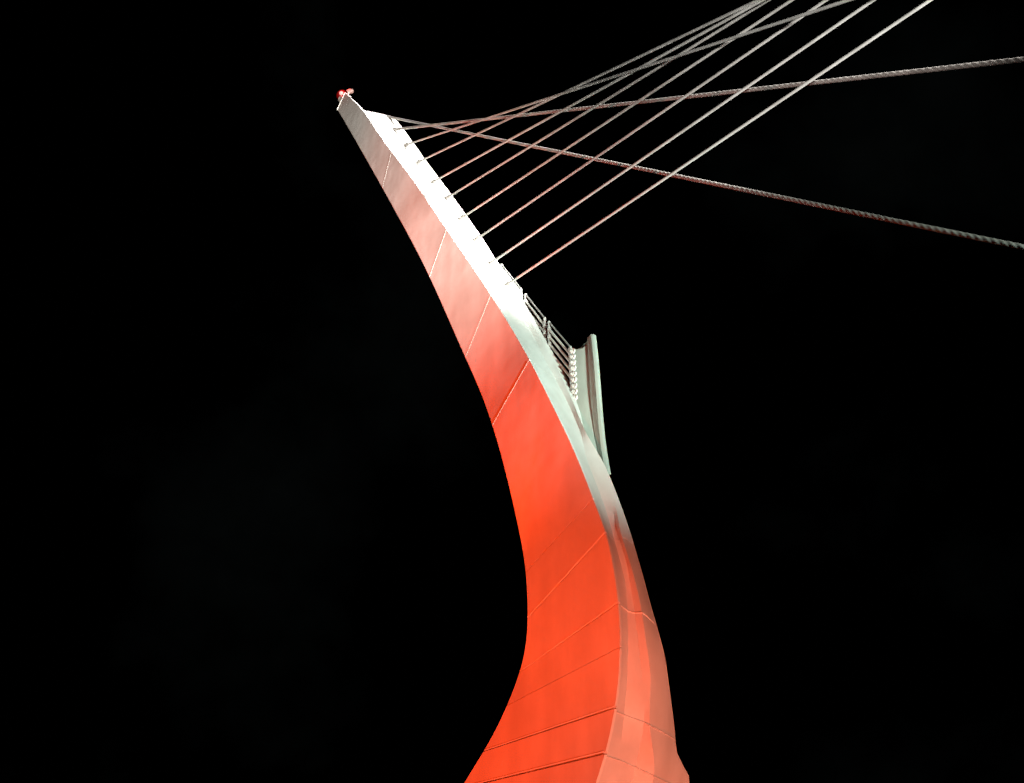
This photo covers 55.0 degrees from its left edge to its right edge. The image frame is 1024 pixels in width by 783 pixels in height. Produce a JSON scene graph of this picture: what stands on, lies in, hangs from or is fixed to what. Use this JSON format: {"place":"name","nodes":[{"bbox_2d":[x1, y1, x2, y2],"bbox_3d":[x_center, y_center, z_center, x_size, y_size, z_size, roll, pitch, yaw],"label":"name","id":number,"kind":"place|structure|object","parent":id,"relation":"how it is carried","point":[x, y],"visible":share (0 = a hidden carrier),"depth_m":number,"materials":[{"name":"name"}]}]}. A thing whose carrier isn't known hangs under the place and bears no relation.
{"place":"outdoors","nodes":[
{"label":"outdoors","id":0,"kind":"place"},
{"bbox_2d":[0,0,1023,782],"label":"sky","id":1,"kind":"structure","parent":0,"point":[258,521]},
{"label":"road","id":2,"kind":"structure","parent":0,"visible":0},
{"bbox_2d":[337,92,688,782],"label":"bridge pylon","id":3,"kind":"object","parent":2,"relation":"on","point":[589,700],"visible":0.98,"depth_m":26.29,"materials":[{"name":"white metal"}]},
{"bbox_2d":[338,91,343,101],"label":"warning light","id":4,"kind":"object","parent":3,"relation":"attached to","point":[340,97],"visible":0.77,"depth_m":58.91,"materials":[{"name":"metal"}]},
{"bbox_2d":[347,89,353,94],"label":"lamp housing","id":5,"kind":"object","parent":3,"relation":"attached to","point":[350,91],"visible":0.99,"depth_m":58.68,"materials":[{"name":"metal"}]},
{"bbox_2d":[500,264,522,296],"bbox_3d":[-0.035,-3.969,37.297,0.150,3.202,1.240,30,-47,-33],"label":"guard railing","id":6,"kind":"object","parent":3,"relation":"attached to","point":[502,266],"visible":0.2,"depth_m":37.47,"materials":[{"name":"metal"}]},
{"bbox_2d":[524,293,546,340],"bbox_3d":[0.824,-2.571,35.034,0.150,3.132,1.100,30,-47,-33],"label":"guard railing","id":7,"kind":"object","parent":3,"relation":"attached to","point":[543,322],"visible":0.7,"depth_m":34.88,"materials":[{"name":"metal"}]},
{"bbox_2d":[547,321,571,377],"bbox_3d":[1.615,-1.363,33.014,0.150,3.262,1.100,30,-47,-33],"label":"guard railing","id":8,"kind":"object","parent":3,"relation":"attached to","point":[549,336],"visible":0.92,"depth_m":33.11,"materials":[{"name":"metal"}]},
{"bbox_2d":[416,0,760,162],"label":"stay cable","id":9,"kind":"object","parent":3,"relation":"attached to","point":[647,52],"visible":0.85,"depth_m":33.08,"materials":[{"name":"metal"}]},
{"bbox_2d":[430,0,764,182],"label":"stay cable","id":10,"kind":"object","parent":3,"relation":"attached to","point":[628,74],"visible":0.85,"depth_m":33.49,"materials":[{"name":"metal"}]},
{"bbox_2d":[444,0,770,198],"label":"stay cable","id":11,"kind":"object","parent":3,"relation":"attached to","point":[636,81],"visible":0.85,"depth_m":33.80,"materials":[{"name":"metal"}]},
{"bbox_2d":[458,0,793,219],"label":"stay cable","id":12,"kind":"object","parent":3,"relation":"attached to","point":[462,217],"visible":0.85,"depth_m":32.83,"materials":[{"name":"metal"}]},
{"bbox_2d":[404,0,852,145],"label":"stay cable","id":13,"kind":"object","parent":3,"relation":"attached to","point":[711,44],"visible":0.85,"depth_m":30.09,"materials":[{"name":"metal"}]},
{"bbox_2d":[473,0,827,241],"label":"stay cable","id":14,"kind":"object","parent":3,"relation":"attached to","point":[477,238],"visible":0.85,"depth_m":31.77,"materials":[{"name":"metal"}]},
{"bbox_2d":[488,0,875,264],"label":"stay cable","id":15,"kind":"object","parent":3,"relation":"attached to","point":[493,261],"visible":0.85,"depth_m":29.88,"materials":[{"name":"metal"}]},
{"bbox_2d":[386,115,1023,249],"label":"stay cable","id":16,"kind":"object","parent":3,"relation":"attached to","point":[904,222],"visible":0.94,"depth_m":27.75,"materials":[{"name":"metal"}]},
{"bbox_2d":[392,56,1023,130],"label":"stay cable","id":17,"kind":"object","parent":3,"relation":"attached to","point":[925,70],"visible":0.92,"depth_m":29.75,"materials":[{"name":"metal"}]},
{"bbox_2d":[504,0,932,286],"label":"stay cable","id":18,"kind":"object","parent":3,"relation":"attached to","point":[868,41],"visible":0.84,"depth_m":27.91,"materials":[{"name":"metal"}]}
]}

